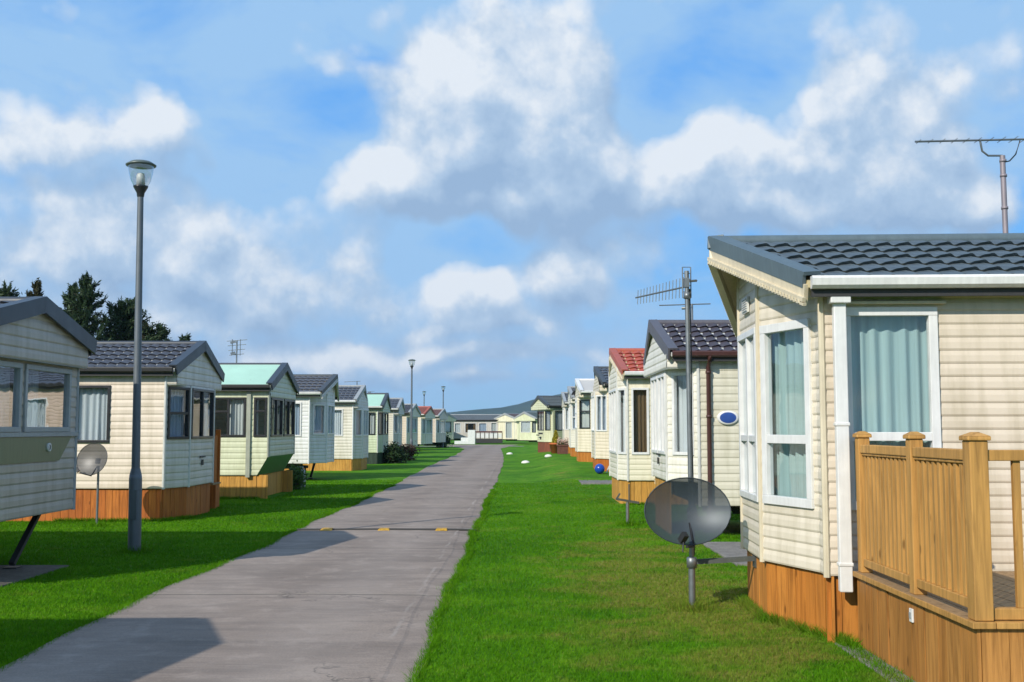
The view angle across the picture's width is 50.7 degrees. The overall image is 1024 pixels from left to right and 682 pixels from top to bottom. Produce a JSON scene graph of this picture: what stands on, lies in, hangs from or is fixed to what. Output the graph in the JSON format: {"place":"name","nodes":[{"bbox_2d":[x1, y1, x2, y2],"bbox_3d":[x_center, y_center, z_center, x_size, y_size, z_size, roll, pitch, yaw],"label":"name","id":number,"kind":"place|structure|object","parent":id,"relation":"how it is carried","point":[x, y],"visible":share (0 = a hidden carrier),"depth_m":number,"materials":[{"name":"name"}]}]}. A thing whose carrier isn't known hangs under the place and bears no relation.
{"place":"outdoors","nodes":[
{"label":"outdoors","id":0,"kind":"place"},
{"bbox_2d":[0,445,513,681],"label":"road","id":1,"kind":"structure","parent":0,"point":[327,606],"depth_m":10.09,"materials":[{"name":"concrete"}]},
{"bbox_2d":[297,528,475,530],"bbox_3d":[-2.072,3.131,17.888,2.962,0.063,0.300,0,-5,0],"label":"speed bump","id":2,"kind":"object","parent":1,"relation":"on","point":[389,529],"visible":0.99,"depth_m":17.85,"materials":[{"name":"rubber"}]},
{"bbox_2d":[0,440,919,681],"bbox_3d":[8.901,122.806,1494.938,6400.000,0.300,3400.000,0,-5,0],"label":"ground","id":3,"kind":"structure","parent":0,"point":[539,467],"depth_m":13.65,"materials":[{"name":"green plant"}]},
{"bbox_2d":[0,565,68,585],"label":"concrete slab","id":4,"kind":"structure","parent":3,"relation":"on","point":[23,572],"depth_m":12.66,"materials":[{"name":"grey concrete"}]},
{"bbox_2d":[25,277,44,296],"bbox_3d":[-20.322,1.456,45.349,4.853,8.230,4.904,0,-5,0],"label":"conifer tree","id":5,"kind":"object","parent":3,"relation":"on","point":[36,286],"visible":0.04,"depth_m":45.34,"materials":[{"name":"green plant"}]},
{"bbox_2d":[0,296,96,568],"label":"static caravan","id":6,"kind":"object","parent":3,"relation":"on","point":[48,346],"visible":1,"depth_m":12.99,"materials":[{"name":"paint"}]},
{"bbox_2d":[0,360,22,431],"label":"window","id":7,"kind":"structure","parent":6,"relation":"in","point":[11,373],"depth_m":12.37,"materials":[{"name":"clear glass"}]},
{"bbox_2d":[22,364,71,431],"bbox_3d":[-5.734,0.718,13.310,0.075,0.800,1.300,0,-5,0],"label":"window","id":8,"kind":"structure","parent":6,"relation":"in","point":[47,390],"depth_m":13.31,"materials":[{"name":"clear glass"}]},
{"bbox_2d":[0,280,104,339],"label":"conifer tree","id":9,"kind":"object","parent":3,"relation":"on","point":[5,291],"visible":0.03,"depth_m":45.35,"materials":[{"name":"green plant"}]},
{"bbox_2d":[61,282,96,339],"bbox_3d":[-18.224,1.506,45.315,4.737,8.126,4.278,3,-6,-35],"label":"conifer tree","id":10,"kind":"object","parent":3,"relation":"on","point":[69,292],"visible":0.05,"depth_m":45.18,"materials":[{"name":"green plant"}]},
{"bbox_2d":[60,270,121,340],"bbox_3d":[-18.096,1.280,44.661,6.734,8.472,7.516,4,-6,-43],"label":"conifer tree","id":11,"kind":"object","parent":3,"relation":"on","point":[85,306],"visible":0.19,"depth_m":44.55,"materials":[{"name":"green plant"}]},
{"bbox_2d":[76,443,107,522],"bbox_3d":[-7.328,2.552,18.799,0.554,1.552,0.298,1,-5,-11],"label":"satellite dish","id":12,"kind":"object","parent":3,"relation":"on","point":[92,459],"visible":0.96,"depth_m":18.88,"materials":[{"name":"metal"}]},
{"bbox_2d":[8,341,224,520],"bbox_3d":[-11.141,1.775,21.493,10.052,3.576,3.470,0,-5,0],"label":"static caravan","id":13,"kind":"object","parent":3,"relation":"on","point":[181,382],"visible":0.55,"depth_m":20.07,"materials":[{"name":"white plastic"}]},
{"bbox_2d":[77,385,110,442],"bbox_3d":[-7.806,1.371,20.057,0.730,1.130,0.181,0,-5,0],"label":"window","id":14,"kind":"structure","parent":13,"relation":"in","point":[94,400],"depth_m":20.10,"materials":[{"name":"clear glass"}]},
{"bbox_2d":[167,387,190,438],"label":"window","id":15,"kind":"structure","parent":13,"relation":"in","point":[175,422],"depth_m":20.49,"materials":[{"name":"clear glass"}]},
{"bbox_2d":[185,388,214,438],"bbox_3d":[-6.218,1.466,21.479,0.182,1.050,1.460,0,-5,0],"label":"window","id":16,"kind":"structure","parent":13,"relation":"in","point":[204,393],"depth_m":21.87,"materials":[{"name":"clear glass"}]},
{"bbox_2d":[207,393,209,435],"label":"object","id":17,"kind":"structure","parent":13,"relation":"in","point":[208,421],"depth_m":22.34,"materials":[{"name":"clear glass"}]},
{"bbox_2d":[94,295,164,340],"bbox_3d":[-16.755,1.837,46.053,7.311,7.596,7.926,0,-5,0],"label":"conifer tree","id":18,"kind":"object","parent":3,"relation":"on","point":[120,309],"visible":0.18,"depth_m":45.64,"materials":[{"name":"green plant"}]},
{"bbox_2d":[113,297,154,340],"bbox_3d":[-16.821,1.827,46.023,4.793,7.600,4.343,0,-5,0],"label":"conifer tree","id":19,"kind":"object","parent":3,"relation":"on","point":[130,301],"visible":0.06,"depth_m":46.14,"materials":[{"name":"green plant"}]},
{"bbox_2d":[125,159,156,550],"bbox_3d":[-5.259,0.222,15.173,0.424,5.612,0.424,-1,-5,0],"label":"street lamp","id":20,"kind":"object","parent":3,"relation":"on","point":[135,490],"visible":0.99,"depth_m":15.11,"materials":[{"name":"grey metal"}]},
{"bbox_2d":[142,319,156,339],"bbox_3d":[-15.930,2.362,46.299,4.924,6.578,4.330,0,-5,0],"label":"conifer tree","id":21,"kind":"object","parent":3,"relation":"on","point":[147,333],"visible":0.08,"depth_m":46.12,"materials":[{"name":"green plant"}]},
{"bbox_2d":[153,321,172,340],"bbox_3d":[-14.706,2.364,46.182,4.090,6.554,4.367,-3,-5,29],"label":"conifer tree","id":22,"kind":"object","parent":3,"relation":"on","point":[159,327],"visible":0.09,"depth_m":46.19,"materials":[{"name":"green plant"}]},
{"bbox_2d":[177,332,191,340],"bbox_3d":[-14.469,2.645,46.638,3.688,6.075,3.527,0,-5,0],"label":"conifer tree","id":23,"kind":"object","parent":3,"relation":"on","point":[184,338],"visible":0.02,"depth_m":46.64,"materials":[{"name":"green plant"}]},
{"bbox_2d":[210,430,220,508],"bbox_3d":[-7.142,2.764,23.311,1.677,1.700,0.610,0,-5,0],"label":"timber porch","id":24,"kind":"object","parent":3,"relation":"on","point":[214,493],"visible":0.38,"depth_m":23.38,"materials":[{"name":"brown wood"}]},
{"bbox_2d":[215,363,298,498],"bbox_3d":[-10.448,2.317,27.866,9.282,3.525,3.470,0,-5,0],"label":"static caravan","id":25,"kind":"object","parent":3,"relation":"on","point":[255,404],"visible":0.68,"depth_m":26.49,"materials":[{"name":"paint"}]},
{"bbox_2d":[215,397,245,436],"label":"window","id":26,"kind":"structure","parent":25,"relation":"in","point":[236,406],"depth_m":26.45,"materials":[{"name":"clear glass"}]},
{"bbox_2d":[228,339,246,362],"bbox_3d":[-7.573,0.676,29.667,0.561,1.450,0.081,0,-5,-2],"label":"roof aerial","id":27,"kind":"object","parent":25,"relation":"attached to","point":[232,345],"visible":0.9,"depth_m":29.71,"materials":[{"name":"metal"}]},
{"bbox_2d":[253,397,266,436],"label":"window","id":28,"kind":"structure","parent":25,"relation":"in","point":[256,399],"depth_m":26.36,"materials":[{"name":"clear glass"}]},
{"bbox_2d":[270,398,282,436],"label":"window","id":29,"kind":"structure","parent":25,"relation":"in","point":[275,425],"depth_m":27.17,"materials":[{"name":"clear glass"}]},
{"bbox_2d":[278,399,294,435],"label":"window","id":30,"kind":"structure","parent":25,"relation":"in","point":[285,400],"depth_m":28.59,"materials":[{"name":"grey glass"}]},
{"bbox_2d":[287,460,309,489],"bbox_3d":[-6.098,3.765,30.262,0.826,0.926,1.054,0,-5,0],"label":"shrub","id":31,"kind":"object","parent":3,"relation":"on","point":[299,477],"visible":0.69,"depth_m":30.07,"materials":[{"name":"green plant"}]},
{"bbox_2d":[285,374,338,479],"bbox_3d":[-11.080,2.879,36.353,10.417,3.538,3.470,0,-5,0],"label":"static caravan","id":32,"kind":"object","parent":3,"relation":"on","point":[317,396],"visible":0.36,"depth_m":35.32,"materials":[{"name":"paint"}]},
{"bbox_2d":[295,402,301,435],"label":"window","id":33,"kind":"structure","parent":32,"relation":"in","point":[298,408],"depth_m":34.94,"materials":[{"name":"white plastic"}]},
{"bbox_2d":[312,404,325,434],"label":"window","id":34,"kind":"structure","parent":32,"relation":"in","point":[317,408],"depth_m":35.46,"materials":[{"name":"white plastic"}]},
{"bbox_2d":[327,404,334,434],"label":"window","id":35,"kind":"structure","parent":32,"relation":"in","point":[329,406],"depth_m":36.57,"materials":[{"name":"white plastic"}]},
{"bbox_2d":[284,385,368,470],"bbox_3d":[-11.160,3.667,45.319,10.090,3.657,3.470,0,-5,0],"label":"static caravan","id":36,"kind":"object","parent":3,"relation":"on","point":[351,435],"visible":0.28,"depth_m":43.91,"materials":[{"name":"white plastic"}]},
{"bbox_2d":[334,409,342,435],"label":"window","id":37,"kind":"structure","parent":36,"relation":"in","point":[338,412],"depth_m":43.92,"materials":[{"name":"white plastic"}]},
{"bbox_2d":[355,409,361,435],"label":"window","id":38,"kind":"structure","parent":36,"relation":"in","point":[358,412],"depth_m":44.36,"materials":[{"name":"glass"}]},
{"bbox_2d":[363,409,368,435],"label":"window","id":39,"kind":"structure","parent":36,"relation":"in","point":[365,412],"depth_m":45.26,"materials":[{"name":"glass"}]},
{"bbox_2d":[367,393,390,463],"bbox_3d":[-11.171,4.361,53.490,10.092,3.596,3.470,0,-5,0],"label":"static caravan","id":40,"kind":"object","parent":3,"relation":"on","point":[379,406],"visible":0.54,"depth_m":52.18,"materials":[{"name":"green plastic"}]},
{"bbox_2d":[369,412,375,434],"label":"window","id":41,"kind":"structure","parent":40,"relation":"in","point":[373,414],"depth_m":52.07,"materials":[{"name":"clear glass"}]},
{"bbox_2d":[378,412,382,434],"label":"window","id":42,"kind":"structure","parent":40,"relation":"in","point":[379,413],"depth_m":52.39,"materials":[{"name":"black glass"}]},
{"bbox_2d":[381,413,388,434],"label":"window","id":43,"kind":"structure","parent":40,"relation":"in","point":[386,415],"depth_m":53.58,"materials":[{"name":"grey glass"}]},
{"bbox_2d":[388,398,404,445],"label":"static caravan","id":44,"kind":"object","parent":3,"relation":"on","point":[397,410],"visible":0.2,"depth_m":60.77,"materials":[{"name":"white plastic"}]},
{"bbox_2d":[394,415,397,433],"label":"window","id":45,"kind":"structure","parent":44,"relation":"in","point":[395,416],"depth_m":60.77,"materials":[{"name":"glass"}]},
{"bbox_2d":[398,415,401,433],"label":"window","id":46,"kind":"structure","parent":44,"relation":"in","point":[399,416],"depth_m":61.90,"materials":[{"name":"blue plastic"}]},
{"bbox_2d":[383,441,412,463],"bbox_3d":[-5.730,5.456,52.997,1.762,1.225,1.774,0,-5,0],"label":"shrub","id":47,"kind":"object","parent":3,"relation":"on","point":[395,454],"visible":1,"depth_m":52.77,"materials":[{"name":"green plant"}]},
{"bbox_2d":[397,442,420,460],"bbox_3d":[-5.849,5.918,57.939,2.051,1.113,1.914,0,-5,0],"label":"shrub","id":48,"kind":"object","parent":3,"relation":"on","point":[411,451],"visible":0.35,"depth_m":57.72,"materials":[{"name":"green plant"}]},
{"bbox_2d":[402,403,420,445],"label":"static caravan","id":49,"kind":"object","parent":3,"relation":"on","point":[416,414],"visible":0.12,"depth_m":73.77,"materials":[{"name":"white plastic"}]},
{"bbox_2d":[412,418,416,432],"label":"window","id":50,"kind":"structure","parent":49,"relation":"in","point":[413,419],"depth_m":74.71,"materials":[{"name":"grey glass"}]},
{"bbox_2d":[408,359,415,458],"bbox_3d":[-5.508,3.794,59.221,0.424,5.612,0.424,0,-5,0],"label":"street lamp","id":51,"kind":"object","parent":3,"relation":"on","point":[411,439],"visible":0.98,"depth_m":59.24,"materials":[{"name":"grey metal"}]},
{"bbox_2d":[414,406,434,446],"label":"static caravan","id":52,"kind":"object","parent":3,"relation":"on","point":[425,425],"visible":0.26,"depth_m":84.42,"materials":[{"name":"white plastic"}]},
{"bbox_2d":[422,419,425,433],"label":"window","id":53,"kind":"structure","parent":52,"relation":"in","point":[423,425],"depth_m":84.17,"materials":[{"name":"glass"}]},
{"bbox_2d":[426,419,431,433],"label":"window","id":54,"kind":"structure","parent":52,"relation":"in","point":[428,421],"depth_m":85.49,"materials":[{"name":"glass"}]},
{"bbox_2d":[421,409,447,444],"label":"static caravan","id":55,"kind":"object","parent":3,"relation":"on","point":[439,425],"visible":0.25,"depth_m":94.85,"materials":[{"name":"white plastic"}]},
{"bbox_2d":[440,420,445,432],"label":"window","id":56,"kind":"structure","parent":55,"relation":"in","point":[441,421],"depth_m":95.96,"materials":[{"name":"white plastic"}]},
{"bbox_2d":[434,432,452,446],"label":"shrub","id":57,"kind":"object","parent":3,"relation":"on","point":[439,444],"visible":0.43,"depth_m":97.91,"materials":[{"name":"green plant"}]},
{"bbox_2d":[446,413,456,438],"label":"static caravan","id":58,"kind":"object","parent":3,"relation":"on","point":[451,420],"visible":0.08,"depth_m":120.08,"materials":[{"name":"green plastic"}]},
{"bbox_2d":[446,422,450,431],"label":"window","id":59,"kind":"structure","parent":58,"relation":"in","point":[448,426],"depth_m":119.95,"materials":[{"name":"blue glass"}]},
{"bbox_2d":[454,430,474,443],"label":"white steps","id":60,"kind":"structure","parent":3,"relation":"on","point":[470,439],"depth_m":118.20,"materials":[{"name":"plastic"}]},
{"bbox_2d":[450,414,500,439],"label":"static caravan","id":61,"kind":"object","parent":3,"relation":"on","point":[464,424],"visible":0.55,"depth_m":124.25,"materials":[{"name":"white plastic"}]},
{"bbox_2d":[455,423,460,432],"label":"window","id":62,"kind":"structure","parent":61,"relation":"in","point":[457,425],"depth_m":124.36,"materials":[{"name":"white glass"}]},
{"bbox_2d":[465,423,475,432],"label":"window","id":63,"kind":"structure","parent":61,"relation":"in","point":[466,424],"depth_m":124.30,"materials":[{"name":"white plastic"}]},
{"bbox_2d":[479,423,486,430],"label":"window","id":64,"kind":"structure","parent":61,"relation":"in","point":[482,426],"depth_m":124.24,"materials":[{"name":"white glass"}]},
{"bbox_2d":[491,422,496,430],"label":"window","id":65,"kind":"structure","parent":61,"relation":"in","point":[493,424],"depth_m":124.18,"materials":[{"name":"white plastic"}]},
{"bbox_2d":[476,431,502,442],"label":"veranda","id":66,"kind":"object","parent":3,"relation":"on","point":[493,434],"visible":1,"depth_m":121.04,"materials":[{"name":"metal"}]},
{"bbox_2d":[493,413,523,440],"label":"static caravan","id":67,"kind":"object","parent":3,"relation":"on","point":[507,425],"visible":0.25,"depth_m":123.41,"materials":[{"name":"white plastic"}]},
{"bbox_2d":[505,422,511,437],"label":"window","id":68,"kind":"structure","parent":67,"relation":"in","point":[508,425],"depth_m":123.33,"materials":[{"name":"white glass"}]},
{"bbox_2d":[513,411,537,441],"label":"static caravan","id":69,"kind":"object","parent":3,"relation":"on","point":[527,430],"visible":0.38,"depth_m":112.37,"materials":[{"name":"white plastic"}]},
{"bbox_2d":[521,421,530,431],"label":"window","id":70,"kind":"structure","parent":69,"relation":"in","point":[526,425],"depth_m":112.49,"materials":[{"name":"white glass"}]},
{"bbox_2d":[531,395,562,452],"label":"static caravan","id":71,"kind":"object","parent":3,"relation":"on","point":[549,415],"visible":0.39,"depth_m":68.13,"materials":[{"name":"white plastic"}]},
{"bbox_2d":[537,411,543,429],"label":"window","id":72,"kind":"structure","parent":71,"relation":"in","point":[540,414],"depth_m":68.93,"materials":[{"name":"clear glass"}]},
{"bbox_2d":[545,411,550,429],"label":"window","id":73,"kind":"structure","parent":71,"relation":"in","point":[547,413],"depth_m":68.13,"materials":[{"name":"grey glass"}]},
{"bbox_2d":[555,411,562,429],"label":"window","id":74,"kind":"structure","parent":71,"relation":"in","point":[558,414],"depth_m":67.70,"materials":[{"name":"grey glass"}]},
{"bbox_2d":[549,430,559,452],"bbox_3d":[2.520,5.778,62.122,0.800,1.357,0.800,0,-5,0],"label":"plant pot","id":75,"kind":"object","parent":3,"relation":"on","point":[553,445],"visible":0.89,"depth_m":61.94,"materials":[{"name":"ceramic"}]},
{"bbox_2d":[557,437,568,453],"bbox_3d":[2.827,5.819,60.313,0.708,0.970,0.596,0,-5,0],"label":"flower trough","id":76,"kind":"object","parent":3,"relation":"on","point":[562,446],"visible":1,"depth_m":60.05,"materials":[{"name":"brick"}]},
{"bbox_2d":[561,392,569,452],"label":"static caravan","id":77,"kind":"object","parent":3,"relation":"on","point":[565,404],"visible":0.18,"depth_m":62.28,"materials":[{"name":"white plastic"}]},
{"bbox_2d":[565,408,568,429],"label":"window","id":78,"kind":"structure","parent":77,"relation":"in","point":[565,408],"depth_m":62.23,"materials":[{"name":"white plastic"}]},
{"bbox_2d":[567,386,576,456],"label":"static caravan","id":79,"kind":"object","parent":3,"relation":"on","point":[571,403],"visible":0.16,"depth_m":54.51,"materials":[{"name":"white plastic"}]},
{"bbox_2d":[572,405,574,429],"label":"window","id":80,"kind":"structure","parent":79,"relation":"in","point":[572,405],"depth_m":54.44,"materials":[{"name":"white plastic"}]},
{"bbox_2d":[575,378,593,461],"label":"static caravan","id":81,"kind":"object","parent":3,"relation":"on","point":[584,389],"visible":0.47,"depth_m":45.94,"materials":[{"name":"white plastic"}]},
{"bbox_2d":[575,400,576,428],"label":"window","id":82,"kind":"structure","parent":81,"relation":"in","point":[576,400],"depth_m":46.37,"materials":[{"name":"white plastic"}]},
{"bbox_2d":[579,400,590,428],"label":"window","id":83,"kind":"structure","parent":81,"relation":"in","point":[585,411],"depth_m":45.96,"materials":[{"name":"grey glass"}]},
{"bbox_2d":[579,480,611,484],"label":"concrete slab","id":84,"kind":"structure","parent":3,"relation":"on","point":[585,482],"depth_m":31.86,"materials":[{"name":"grey concrete"}]},
{"bbox_2d":[591,366,608,471],"bbox_3d":[8.016,2.808,38.853,10.240,3.818,3.520,0,-5,0],"label":"static caravan","id":85,"kind":"object","parent":3,"relation":"on","point":[600,424],"visible":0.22,"depth_m":37.85,"materials":[{"name":"white plastic"}]},
{"bbox_2d":[591,395,598,430],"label":"window","id":86,"kind":"structure","parent":85,"relation":"in","point":[592,397],"depth_m":39.39,"materials":[{"name":"white plastic"}]},
{"bbox_2d":[596,395,606,430],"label":"window","id":87,"kind":"structure","parent":85,"relation":"in","point":[602,398],"depth_m":37.80,"materials":[{"name":"white plastic"}]},
{"bbox_2d":[595,464,604,473],"bbox_3d":[2.936,4.278,36.156,0.340,0.340,0.340,0,-5,0],"label":"ball","id":88,"kind":"object","parent":3,"relation":"on","point":[599,468],"visible":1,"depth_m":36.04,"materials":[{"name":"blue plastic"}]},
{"bbox_2d":[616,484,638,522],"bbox_3d":[2.040,2.945,19.115,0.427,0.820,0.065,1,-5,-7],"label":"short post","id":89,"kind":"object","parent":3,"relation":"on","point":[627,505],"visible":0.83,"depth_m":19.09,"materials":[{"name":"metal"}]},
{"bbox_2d":[608,348,654,503],"bbox_3d":[7.350,2.036,25.827,10.038,3.757,3.590,0,-5,0],"label":"static caravan","id":90,"kind":"object","parent":3,"relation":"on","point":[629,424],"visible":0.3,"depth_m":24.43,"materials":[{"name":"paint"}]},
{"bbox_2d":[609,389,622,453],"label":"window","id":91,"kind":"structure","parent":90,"relation":"in","point":[612,394],"depth_m":25.99,"materials":[{"name":"white plastic"}]},
{"bbox_2d":[617,388,626,453],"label":"window","id":92,"kind":"structure","parent":90,"relation":"in","point":[619,390],"depth_m":24.72,"materials":[{"name":"white plastic"}]},
{"bbox_2d":[631,388,649,454],"bbox_3d":[2.885,1.821,24.372,0.400,1.570,0.182,0,-5,0],"label":"window","id":93,"kind":"structure","parent":90,"relation":"in","point":[639,396],"depth_m":24.40,"materials":[{"name":"white plastic"}]},
{"bbox_2d":[643,319,739,513],"bbox_3d":[7.524,1.467,18.448,10.342,3.695,3.590,0,-5,0],"label":"static caravan","id":94,"kind":"object","parent":3,"relation":"on","point":[715,416],"visible":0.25,"depth_m":17.05,"materials":[{"name":"white plastic"}]},
{"bbox_2d":[650,376,657,452],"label":"window","id":95,"kind":"structure","parent":94,"relation":"in","point":[654,412],"depth_m":18.96,"materials":[{"name":"white plastic"}]},
{"bbox_2d":[657,373,665,454],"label":"window","id":96,"kind":"structure","parent":94,"relation":"in","point":[660,378],"depth_m":18.04,"materials":[{"name":"white plastic"}]},
{"bbox_2d":[671,371,694,454],"bbox_3d":[2.785,1.174,17.257,0.189,1.390,0.481,3,-6,-34],"label":"window","id":97,"kind":"structure","parent":94,"relation":"in","point":[678,379],"depth_m":17.38,"materials":[{"name":"white plastic"}]},
{"bbox_2d":[659,303,710,319],"bbox_3d":[3.265,-0.190,20.363,0.971,1.070,0.336,0,-5,0],"label":"roof aerial","id":98,"kind":"object","parent":94,"relation":"attached to","point":[689,304],"visible":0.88,"depth_m":20.39,"materials":[{"name":"metal"}]},
{"bbox_2d":[635,267,756,604],"bbox_3d":[1.520,0.976,10.576,0.900,3.364,1.602,4,-6,-41],"label":"aerial mast","id":99,"kind":"object","parent":3,"relation":"on","point":[690,511],"visible":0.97,"depth_m":10.20,"materials":[{"name":"metal"}]},
{"bbox_2d":[703,542,746,565],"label":"concrete slab","id":100,"kind":"structure","parent":3,"relation":"on","point":[729,549],"depth_m":14.97,"materials":[{"name":"grey concrete"}]},
{"bbox_2d":[707,233,1023,642],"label":"static caravan","id":101,"kind":"object","parent":3,"relation":"on","point":[888,339],"visible":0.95,"depth_m":8.84,"materials":[{"name":"paint"}]},
{"bbox_2d":[737,327,774,501],"bbox_3d":[2.318,0.716,10.250,0.182,1.650,0.990,0,-5,3],"label":"window","id":102,"kind":"structure","parent":101,"relation":"in","point":[746,342],"depth_m":10.25,"materials":[{"name":"white plastic"}]},
{"bbox_2d":[759,318,814,508],"bbox_3d":[2.432,0.642,9.339,0.181,1.650,0.740,2,-5,-19],"label":"window","id":103,"kind":"structure","parent":101,"relation":"in","point":[792,438],"depth_m":9.48,"materials":[{"name":"white plastic"}]},
{"bbox_2d":[846,307,941,509],"bbox_3d":[3.055,0.559,8.748,0.760,1.700,0.182,0,-5,3],"label":"window","id":104,"kind":"structure","parent":101,"relation":"in","point":[893,352],"depth_m":8.81,"materials":[{"name":"glass"}]},
{"bbox_2d":[915,136,1023,232],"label":"roof aerial","id":105,"kind":"object","parent":101,"relation":"attached to","point":[1003,176],"visible":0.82,"depth_m":12.19,"materials":[{"name":"metal"}]},
{"bbox_2d":[834,643,914,681],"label":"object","id":106,"kind":"structure","parent":3,"relation":"on","point":[869,665],"depth_m":7.79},
{"bbox_2d":[852,431,1023,681],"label":"timber deck","id":107,"kind":"structure","parent":106,"relation":"on","point":[939,600],"depth_m":6.98,"materials":[{"name":"brown wood"}]},
{"bbox_2d":[447,394,560,413],"bbox_3d":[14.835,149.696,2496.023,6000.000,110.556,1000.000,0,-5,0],"label":"hills","id":108,"kind":"structure","parent":0,"point":[522,407],"depth_m":2348.47,"materials":[{"name":"green plant"}]},
{"bbox_2d":[0,0,1023,411],"label":"sky","id":109,"kind":"structure","parent":0,"point":[483,194],"materials":[{"name":"blue"}]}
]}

